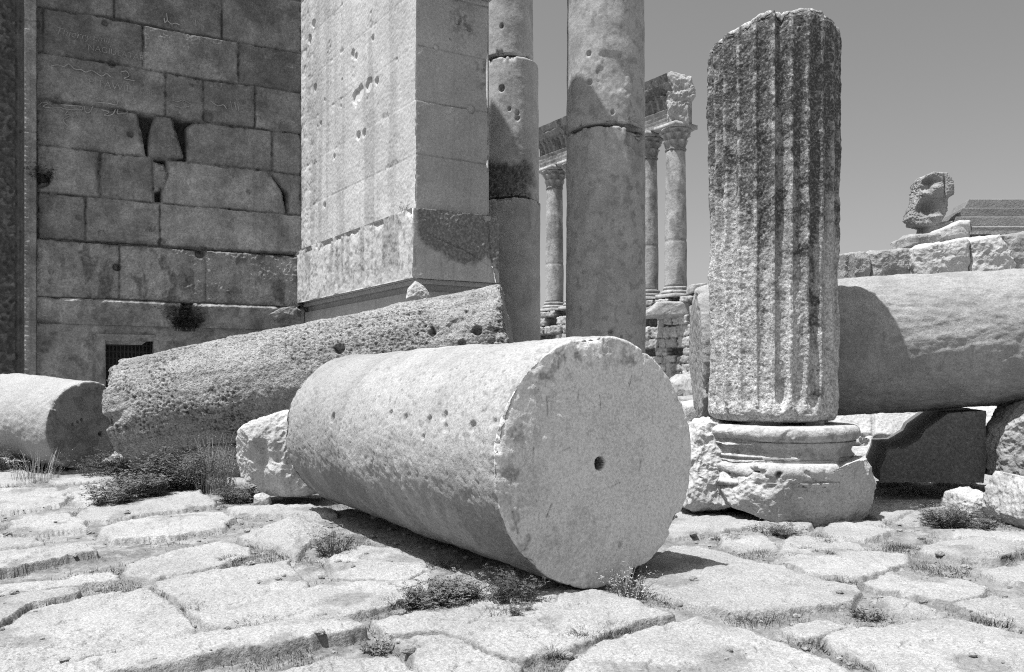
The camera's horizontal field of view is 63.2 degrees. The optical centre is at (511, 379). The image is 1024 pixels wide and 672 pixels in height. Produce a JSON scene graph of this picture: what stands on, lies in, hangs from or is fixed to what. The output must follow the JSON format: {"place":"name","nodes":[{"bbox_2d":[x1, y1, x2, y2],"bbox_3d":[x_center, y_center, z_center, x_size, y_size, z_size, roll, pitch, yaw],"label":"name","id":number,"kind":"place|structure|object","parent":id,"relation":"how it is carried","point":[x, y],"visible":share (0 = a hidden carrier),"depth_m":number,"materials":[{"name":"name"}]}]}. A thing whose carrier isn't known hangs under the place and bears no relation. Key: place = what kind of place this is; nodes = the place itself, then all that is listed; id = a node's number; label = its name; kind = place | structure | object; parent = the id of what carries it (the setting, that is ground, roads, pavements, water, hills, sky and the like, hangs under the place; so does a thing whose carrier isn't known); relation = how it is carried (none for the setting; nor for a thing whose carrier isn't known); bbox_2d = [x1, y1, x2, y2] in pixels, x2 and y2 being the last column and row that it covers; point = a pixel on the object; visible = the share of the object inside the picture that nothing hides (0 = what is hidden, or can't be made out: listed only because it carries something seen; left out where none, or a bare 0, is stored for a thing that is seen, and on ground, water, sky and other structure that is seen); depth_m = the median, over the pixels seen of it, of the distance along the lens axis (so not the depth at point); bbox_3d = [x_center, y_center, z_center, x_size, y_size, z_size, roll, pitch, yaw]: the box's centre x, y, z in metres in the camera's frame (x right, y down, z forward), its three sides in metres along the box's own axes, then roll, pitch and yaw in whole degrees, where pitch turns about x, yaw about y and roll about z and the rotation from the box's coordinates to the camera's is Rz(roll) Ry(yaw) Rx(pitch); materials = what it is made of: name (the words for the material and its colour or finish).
{"place":"outdoors","nodes":[
{"label":"outdoors","id":0,"kind":"place"},
{"bbox_2d":[0,451,1023,671],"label":"paving","id":1,"kind":"structure","parent":0,"point":[66,619],"depth_m":5.82,"materials":[{"name":"stone"}]},
{"bbox_2d":[0,445,33,470],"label":"leafy weed","id":2,"kind":"object","parent":1,"relation":"on","point":[2,463],"visible":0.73,"depth_m":14.11,"materials":[{"name":"grey plant"}]},
{"bbox_2d":[2,448,72,482],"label":"dry bush","id":3,"kind":"object","parent":1,"relation":"on","point":[34,473],"visible":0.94,"depth_m":12.70,"materials":[{"name":"grey plant"}]},
{"bbox_2d":[0,373,114,469],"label":"column drum","id":4,"kind":"object","parent":1,"relation":"on","point":[44,416],"depth_m":13.94,"materials":[{"name":"stone"}]},
{"bbox_2d":[67,452,129,477],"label":"leafy weed","id":5,"kind":"object","parent":1,"relation":"on","point":[91,469],"visible":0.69,"depth_m":13.31,"materials":[{"name":"grey plant"}]},
{"bbox_2d":[80,478,138,505],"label":"leafy weed","id":6,"kind":"object","parent":1,"relation":"on","point":[115,495],"visible":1,"depth_m":10.12,"materials":[{"name":"grey plant"}]},
{"bbox_2d":[86,444,134,475],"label":"leafy weed","id":7,"kind":"object","parent":1,"relation":"on","point":[123,459],"visible":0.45,"depth_m":13.41,"materials":[{"name":"grey plant"}]},
{"bbox_2d":[95,463,188,498],"bbox_3d":[-4.816,1.320,10.856,0.875,0.420,1.071,0,0,13],"label":"leafy weed","id":8,"kind":"object","parent":1,"relation":"on","point":[147,485],"visible":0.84,"depth_m":10.70,"materials":[{"name":"grey plant"}]},
{"bbox_2d":[125,442,235,490],"bbox_3d":[-4.631,1.221,11.588,1.448,0.718,1.327,0,0,-28],"label":"leafy weed","id":9,"kind":"object","parent":1,"relation":"on","point":[184,482],"visible":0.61,"depth_m":11.46,"materials":[{"name":"grey plant"}]},
{"bbox_2d":[178,599,206,611],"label":"grass tuft","id":10,"kind":"object","parent":1,"relation":"on","point":[182,608],"visible":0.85,"depth_m":5.60,"materials":[{"name":"grey plant"}]},
{"bbox_2d":[170,428,238,494],"bbox_3d":[-4.092,1.127,11.434,1.180,0.911,1.241,0,0,0],"label":"dry bush","id":11,"kind":"object","parent":1,"relation":"on","point":[222,481],"visible":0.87,"depth_m":11.33,"materials":[{"name":"grey plant"}]},
{"bbox_2d":[215,554,247,562],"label":"grass tuft","id":12,"kind":"object","parent":1,"relation":"on","point":[231,559],"visible":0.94,"depth_m":7.05,"materials":[{"name":"plant"}]},
{"bbox_2d":[209,480,259,503],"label":"leafy weed","id":13,"kind":"object","parent":1,"relation":"on","point":[232,496],"visible":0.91,"depth_m":10.47,"materials":[{"name":"grey plant"}]},
{"bbox_2d":[231,613,283,625],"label":"grass tuft","id":14,"kind":"object","parent":1,"relation":"on","point":[256,620],"visible":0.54,"depth_m":5.24,"materials":[{"name":"grey plant"}]},
{"bbox_2d":[253,493,271,504],"bbox_3d":[-3.028,1.467,10.099,0.206,0.191,0.211,0,0,0],"label":"pebble","id":15,"kind":"object","parent":1,"relation":"on","point":[262,499],"visible":0.83,"depth_m":10.01,"materials":[{"name":"stone"}]},
{"bbox_2d":[236,410,317,496],"bbox_3d":[-2.931,0.889,10.495,1.124,1.082,0.978,0,0,0],"label":"carved fragment","id":16,"kind":"object","parent":1,"relation":"on","point":[264,462],"visible":0.75,"depth_m":10.10,"materials":[{"name":"stone"}]},
{"bbox_2d":[101,284,513,472],"bbox_3d":[-3.136,-0.001,13.660,6.451,1.978,1.977,-11,0,3],"label":"fallen column shaft","id":17,"kind":"object","parent":1,"relation":"on","point":[228,386],"visible":0.63,"depth_m":12.84,"materials":[{"name":"stone"}]},
{"bbox_2d":[308,610,344,619],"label":"grass tuft","id":18,"kind":"object","parent":1,"relation":"on","point":[324,614],"visible":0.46,"depth_m":5.39,"materials":[{"name":"grey plant"}]},
{"bbox_2d":[304,523,359,556],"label":"grassy weed","id":19,"kind":"object","parent":1,"relation":"on","point":[329,550],"visible":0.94,"depth_m":7.34,"materials":[{"name":"grey plant"}]},
{"bbox_2d":[358,632,395,656],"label":"grassy weed","id":20,"kind":"object","parent":1,"relation":"on","point":[381,649],"visible":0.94,"depth_m":4.69,"materials":[{"name":"grey plant"}]},
{"bbox_2d":[363,608,396,620],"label":"grass tuft","id":21,"kind":"object","parent":1,"relation":"on","point":[376,613],"visible":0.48,"depth_m":5.48,"materials":[{"name":"grey plant"}]},
{"bbox_2d":[373,590,420,607],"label":"grass tuft","id":22,"kind":"object","parent":1,"relation":"on","point":[399,604],"visible":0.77,"depth_m":5.68,"materials":[{"name":"grey plant"}]},
{"bbox_2d":[390,573,467,609],"bbox_3d":[-0.563,1.461,5.670,0.552,0.241,0.533,0,0,0],"label":"grassy weed","id":23,"kind":"object","parent":1,"relation":"on","point":[424,600],"visible":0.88,"depth_m":5.62,"materials":[{"name":"grey plant"}]},
{"bbox_2d":[417,567,490,604],"bbox_3d":[-0.404,1.463,5.827,0.521,0.229,0.563,0,0,0],"label":"leafy weed","id":24,"kind":"object","parent":1,"relation":"on","point":[471,591],"visible":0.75,"depth_m":5.75,"materials":[{"name":"grey plant"}]},
{"bbox_2d":[286,336,690,588],"bbox_3d":[-0.597,0.604,8.081,1.872,1.866,4.660,0,0,-33],"label":"column drum","id":25,"kind":"object","parent":1,"relation":"on","point":[566,460],"depth_m":6.28,"materials":[{"name":"stone"}]},
{"bbox_2d":[477,603,516,616],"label":"grass tuft","id":26,"kind":"object","parent":1,"relation":"on","point":[496,609],"visible":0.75,"depth_m":5.48,"materials":[{"name":"grey plant"}]},
{"bbox_2d":[0,491,1022,671],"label":"gravel","id":27,"kind":"structure","parent":1,"relation":"on","point":[409,650],"depth_m":6.24,"materials":[{"name":"grey gravel"}]},
{"bbox_2d":[0,482,1023,671],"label":"grass","id":28,"kind":"structure","parent":1,"relation":"on","point":[451,568],"depth_m":6.66,"materials":[{"name":"grey plant"}]},
{"bbox_2d":[481,561,548,603],"bbox_3d":[-0.019,1.408,5.780,0.471,0.260,0.465,0,0,-35],"label":"leafy weed","id":29,"kind":"object","parent":1,"relation":"on","point":[512,591],"visible":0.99,"depth_m":5.70,"materials":[{"name":"grey plant"}]},
{"bbox_2d":[507,600,535,615],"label":"grassy weed","id":30,"kind":"object","parent":1,"relation":"on","point":[511,609],"visible":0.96,"depth_m":5.40,"materials":[{"name":"grey plant"}]},
{"bbox_2d":[541,646,567,660],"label":"grass tuft","id":31,"kind":"object","parent":1,"relation":"on","point":[558,656],"visible":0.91,"depth_m":4.55,"materials":[{"name":"plant"}]},
{"bbox_2d":[561,629,594,642],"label":"grass tuft","id":32,"kind":"object","parent":1,"relation":"on","point":[576,635],"visible":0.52,"depth_m":4.95,"materials":[{"name":"grey plant"}]},
{"bbox_2d":[565,621,623,640],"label":"grass tuft","id":33,"kind":"object","parent":1,"relation":"on","point":[611,633],"visible":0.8,"depth_m":4.99,"materials":[{"name":"grey plant"}]},
{"bbox_2d":[600,618,632,634],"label":"grass tuft","id":34,"kind":"object","parent":1,"relation":"on","point":[624,632],"visible":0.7,"depth_m":5.08,"materials":[{"name":"grey plant"}]},
{"bbox_2d":[589,561,664,599],"bbox_3d":[0.813,1.451,5.960,0.547,0.276,0.546,0,0,0],"label":"dry bush","id":35,"kind":"object","parent":1,"relation":"on","point":[631,593],"visible":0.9,"depth_m":5.93,"materials":[{"name":"grey plant"}]},
{"bbox_2d":[681,400,697,420],"bbox_3d":[2.758,0.865,13.052,0.416,1.096,0.926,0,0,0],"label":"stone block","id":36,"kind":"object","parent":1,"relation":"on","point":[689,410],"depth_m":12.60,"materials":[{"name":"stone"}]},
{"bbox_2d":[682,416,733,512],"bbox_3d":[2.344,0.967,9.894,0.962,1.133,1.480,0,0,0],"label":"broken rock","id":37,"kind":"object","parent":1,"relation":"on","point":[704,493],"visible":0.38,"depth_m":9.26,"materials":[{"name":"stone"}]},
{"bbox_2d":[706,533,734,540],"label":"grass tuft","id":38,"kind":"object","parent":1,"relation":"on","point":[717,536],"visible":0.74,"depth_m":8.09,"materials":[{"name":"grey plant"}]},
{"bbox_2d":[744,518,782,535],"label":"grassy weed","id":39,"kind":"object","parent":1,"relation":"on","point":[756,528],"visible":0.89,"depth_m":8.35,"materials":[{"name":"grey plant"}]},
{"bbox_2d":[767,521,806,538],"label":"grassy weed","id":40,"kind":"object","parent":1,"relation":"on","point":[780,530],"visible":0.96,"depth_m":8.23,"materials":[{"name":"grey plant"}]},
{"bbox_2d":[706,8,876,526],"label":"fluted column","id":41,"kind":"structure","parent":1,"relation":"on","point":[773,106],"depth_m":8.98,"materials":[{"name":"stone"}]},
{"bbox_2d":[733,421,825,424],"bbox_3d":[3.059,0.485,9.590,0.900,0.060,1.020,0,0,0],"label":"bedding stone","id":42,"kind":"object","parent":41,"relation":"on","point":[818,423],"visible":0.21,"depth_m":9.08,"materials":[{"name":"stone"}]},
{"bbox_2d":[738,422,782,424],"bbox_3d":[2.809,0.467,9.403,0.465,0.170,0.521,0,0,0],"label":"shim stone","id":43,"kind":"object","parent":42,"relation":"on","point":[755,423],"visible":0.11,"depth_m":9.16,"materials":[{"name":"stone"}]},
{"bbox_2d":[776,615,808,626],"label":"grass tuft","id":44,"kind":"object","parent":1,"relation":"on","point":[795,620],"visible":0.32,"depth_m":5.36,"materials":[{"name":"grey plant"}]},
{"bbox_2d":[781,633,828,654],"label":"grass tuft","id":45,"kind":"object","parent":1,"relation":"on","point":[812,642],"visible":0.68,"depth_m":4.83,"materials":[{"name":"grey plant"}]},
{"bbox_2d":[812,547,835,554],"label":"grass tuft","id":46,"kind":"object","parent":1,"relation":"on","point":[827,552],"visible":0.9,"depth_m":7.33,"materials":[{"name":"grey plant"}]},
{"bbox_2d":[814,536,837,542],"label":"grass tuft","id":47,"kind":"object","parent":1,"relation":"on","point":[825,539],"visible":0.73,"depth_m":7.91,"materials":[{"name":"grey plant"}]},
{"bbox_2d":[814,615,849,623],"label":"grass tuft","id":48,"kind":"object","parent":1,"relation":"on","point":[833,619],"visible":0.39,"depth_m":5.40,"materials":[{"name":"plant"}]},
{"bbox_2d":[842,601,891,621],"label":"grassy weed","id":49,"kind":"object","parent":1,"relation":"on","point":[874,617],"visible":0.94,"depth_m":5.40,"materials":[{"name":"grey plant"}]},
{"bbox_2d":[866,407,986,482],"bbox_3d":[5.629,0.849,11.451,1.300,0.915,2.419,0,0,18],"label":"cornice block","id":50,"kind":"object","parent":1,"relation":"on","point":[942,446],"depth_m":10.50,"materials":[{"name":"stone"}]},
{"bbox_2d":[909,502,979,528],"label":"leafy weed","id":51,"kind":"object","parent":1,"relation":"on","point":[933,518],"visible":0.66,"depth_m":8.76,"materials":[{"name":"grey plant"}]},
{"bbox_2d":[937,483,978,494],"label":"dry bush","id":52,"kind":"object","parent":1,"relation":"on","point":[955,486],"visible":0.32,"depth_m":10.92,"materials":[{"name":"grey plant"}]},
{"bbox_2d":[939,486,984,517],"bbox_3d":[5.322,1.420,9.692,0.480,0.340,0.651,0,0,0],"label":"broken rock","id":53,"kind":"object","parent":1,"relation":"on","point":[968,495],"visible":0.59,"depth_m":9.54,"materials":[{"name":"stone"}]},
{"bbox_2d":[930,499,1012,530],"bbox_3d":[4.706,1.423,8.535,0.736,0.352,0.831,0,0,0],"label":"leafy weed","id":54,"kind":"object","parent":1,"relation":"on","point":[983,522],"visible":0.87,"depth_m":8.44,"materials":[{"name":"grey plant"}]},
{"bbox_2d":[966,608,1019,627],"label":"grass tuft","id":55,"kind":"object","parent":1,"relation":"on","point":[981,618],"visible":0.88,"depth_m":5.28,"materials":[{"name":"grey plant"}]},
{"bbox_2d":[984,549,1017,559],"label":"grass tuft","id":56,"kind":"object","parent":1,"relation":"on","point":[1009,557],"visible":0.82,"depth_m":7.02,"materials":[{"name":"plant"}]},
{"bbox_2d":[982,471,1023,528],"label":"broken rock","id":57,"kind":"object","parent":1,"relation":"on","point":[1004,492],"visible":0.83,"depth_m":8.94,"materials":[{"name":"stone"}]},
{"bbox_2d":[533,0,1023,308],"label":"sky","id":58,"kind":"structure","parent":0,"point":[928,86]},
{"bbox_2d":[985,399,1023,475],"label":"broken rock","id":59,"kind":"object","parent":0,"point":[1004,445],"visible":0.73,"depth_m":10.24,"materials":[{"name":"stone"}]},
{"label":"ground","id":60,"kind":"structure","parent":0,"visible":0},
{"bbox_2d":[0,0,36,374],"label":"door jamb","id":61,"kind":"object","parent":60,"relation":"on","point":[18,188],"depth_m":19.35,"materials":[{"name":"stone"}]},
{"bbox_2d":[37,0,304,386],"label":"temple wall","id":62,"kind":"structure","parent":60,"relation":"on","point":[169,141],"depth_m":20.93,"materials":[{"name":"stone"}]},
{"bbox_2d":[23,161,55,183],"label":"wall plant","id":63,"kind":"object","parent":62,"relation":"attached to","point":[42,174],"depth_m":19.48,"materials":[{"name":"plant"}]},
{"bbox_2d":[157,299,223,331],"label":"wall plant","id":64,"kind":"object","parent":62,"relation":"attached to","point":[184,323],"depth_m":20.73,"materials":[{"name":"black plant"}]},
{"bbox_2d":[269,306,300,319],"bbox_3d":[-5.979,-1.752,21.955,0.787,0.401,0.539,0,0,0],"label":"broken rock","id":65,"kind":"object","parent":62,"relation":"on","point":[281,313],"visible":0.95,"depth_m":21.72,"materials":[{"name":"stone"}]},
{"bbox_2d":[183,444,240,476],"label":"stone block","id":66,"kind":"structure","parent":60,"relation":"on","point":[222,452],"depth_m":13.01,"materials":[{"name":"stone"}]},
{"bbox_2d":[294,0,500,322],"bbox_3d":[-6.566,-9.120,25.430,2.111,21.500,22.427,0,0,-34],"label":"pier","id":67,"kind":"structure","parent":60,"relation":"on","point":[394,103],"depth_m":17.86,"materials":[{"name":"stone"}]},
{"bbox_2d":[287,296,300,307],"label":"wall plant","id":68,"kind":"object","parent":67,"relation":"attached to","point":[293,304],"depth_m":20.84,"materials":[{"name":"grey plant"}]},
{"bbox_2d":[406,281,430,300],"bbox_3d":[-1.800,-1.690,16.178,0.517,0.449,0.595,0,0,0],"label":"broken rock","id":69,"kind":"object","parent":67,"relation":"attached to","point":[416,290],"visible":0.69,"depth_m":15.91,"materials":[{"name":"stone"}]},
{"bbox_2d":[489,0,540,342],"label":"standing column","id":70,"kind":"structure","parent":60,"relation":"on","point":[514,204],"depth_m":25.23,"materials":[{"name":"stone"}]},
{"bbox_2d":[566,0,645,352],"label":"standing column","id":71,"kind":"structure","parent":60,"relation":"on","point":[605,223],"depth_m":18.13,"materials":[{"name":"stone"}]},
{"bbox_2d":[540,294,693,378],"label":"podium wall","id":72,"kind":"structure","parent":60,"relation":"on","point":[667,347],"depth_m":83.51,"materials":[{"name":"grey stone"}]},
{"bbox_2d":[539,164,565,311],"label":"distant column","id":73,"kind":"structure","parent":72,"relation":"on","point":[553,175],"depth_m":101.05,"materials":[{"name":"grey stone"}]},
{"bbox_2d":[557,159,566,310],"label":"distant column","id":74,"kind":"structure","parent":72,"relation":"on","point":[562,164],"depth_m":98.30,"materials":[{"name":"grey stone"}]},
{"bbox_2d":[644,130,663,299],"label":"distant column","id":75,"kind":"structure","parent":72,"relation":"on","point":[654,141],"depth_m":87.38,"materials":[{"name":"grey stone"}]},
{"bbox_2d":[646,301,690,318],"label":"loose block","id":76,"kind":"object","parent":72,"relation":"on","point":[664,310],"depth_m":81.05,"materials":[{"name":"grey stone"}]},
{"bbox_2d":[654,120,697,298],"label":"distant column","id":77,"kind":"structure","parent":72,"relation":"on","point":[675,135],"depth_m":84.06,"materials":[{"name":"grey stone"}]},
{"bbox_2d":[539,71,695,167],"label":"entablature","id":78,"kind":"structure","parent":77,"relation":"on","point":[670,96],"depth_m":84.97,"materials":[{"name":"grey stone"}]},
{"bbox_2d":[686,283,706,294],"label":"loose block","id":79,"kind":"object","parent":72,"relation":"on","point":[690,289],"depth_m":80.11,"materials":[{"name":"grey stone"}]},
{"bbox_2d":[670,373,690,395],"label":"loose block","id":80,"kind":"object","parent":60,"relation":"on","point":[678,381],"depth_m":40.15,"materials":[{"name":"grey stone"}]},
{"bbox_2d":[678,395,692,400],"bbox_3d":[6.994,0.886,31.503,2.025,0.629,3.085,0,0,0],"label":"rubble block","id":81,"kind":"object","parent":60,"relation":"on","point":[685,398],"depth_m":30.46,"materials":[{"name":"stone"}]},
{"bbox_2d":[683,377,691,395],"bbox_3d":[8.602,0.443,39.273,0.920,1.238,2.493,0,0,0],"label":"loose block","id":82,"kind":"object","parent":60,"relation":"on","point":[687,389],"depth_m":39.06,"materials":[{"name":"white stone"}]},
{"bbox_2d":[829,406,996,457],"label":"ashlar wall","id":83,"kind":"structure","parent":60,"relation":"on","point":[881,425],"depth_m":14.26,"materials":[{"name":"stone"}]},
{"bbox_3d":[15.600,-0.320,24.658,14.800,4.500,3.083,0,0,0],"label":"terrace wall","id":84,"kind":"object","parent":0,"visible":0},
{"bbox_2d":[837,252,853,278],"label":"wall block","id":85,"kind":"structure","parent":84,"relation":"on","point":[843,266],"depth_m":22.45,"materials":[{"name":"stone"}]},
{"bbox_2d":[848,251,870,277],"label":"wall block","id":86,"kind":"structure","parent":84,"relation":"on","point":[859,263],"depth_m":21.96,"materials":[{"name":"stone"}]},
{"bbox_2d":[866,248,910,275],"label":"wall block","id":87,"kind":"structure","parent":84,"relation":"on","point":[889,262],"depth_m":21.96,"materials":[{"name":"stone"}]},
{"bbox_2d":[909,237,970,273],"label":"wall block","id":88,"kind":"structure","parent":84,"relation":"on","point":[952,255],"depth_m":21.59,"materials":[{"name":"stone"}]},
{"bbox_2d":[890,232,942,248],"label":"wall block","id":89,"kind":"structure","parent":88,"relation":"on","point":[909,241],"depth_m":22.84,"materials":[{"name":"stone"}]},
{"bbox_2d":[902,172,953,233],"bbox_3d":[11.802,-4.910,23.460,1.231,1.791,0.972,0,0,0],"label":"carved figure fragment","id":90,"kind":"object","parent":89,"relation":"on","point":[930,194],"visible":0.97,"depth_m":23.20,"materials":[{"name":"stone"}]},
{"bbox_2d":[930,220,970,241],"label":"sloping block","id":91,"kind":"structure","parent":89,"relation":"on","point":[957,229],"depth_m":22.91,"materials":[{"name":"stone"}]},
{"bbox_2d":[966,234,1015,270],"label":"wall block","id":92,"kind":"structure","parent":84,"relation":"on","point":[990,252],"depth_m":21.62,"materials":[{"name":"stone"}]},
{"bbox_2d":[1000,231,1023,268],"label":"wall block","id":93,"kind":"structure","parent":84,"relation":"on","point":[1014,242],"depth_m":21.99,"materials":[{"name":"stone"}]},
{"bbox_2d":[943,199,1023,236],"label":"cornice block","id":94,"kind":"structure","parent":93,"relation":"on","point":[985,217],"depth_m":23.25,"materials":[{"name":"stone"}]},
{"bbox_3d":[3.383,0.996,11.497,1.898,0.937,1.281,0,0,0],"label":"stone block","id":95,"kind":"object","parent":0,"visible":0},
{"bbox_2d":[689,268,1023,417],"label":"fallen column shaft","id":96,"kind":"object","parent":95,"relation":"on","point":[913,343],"visible":0.69,"depth_m":10.26,"materials":[{"name":"stone"}]}
]}

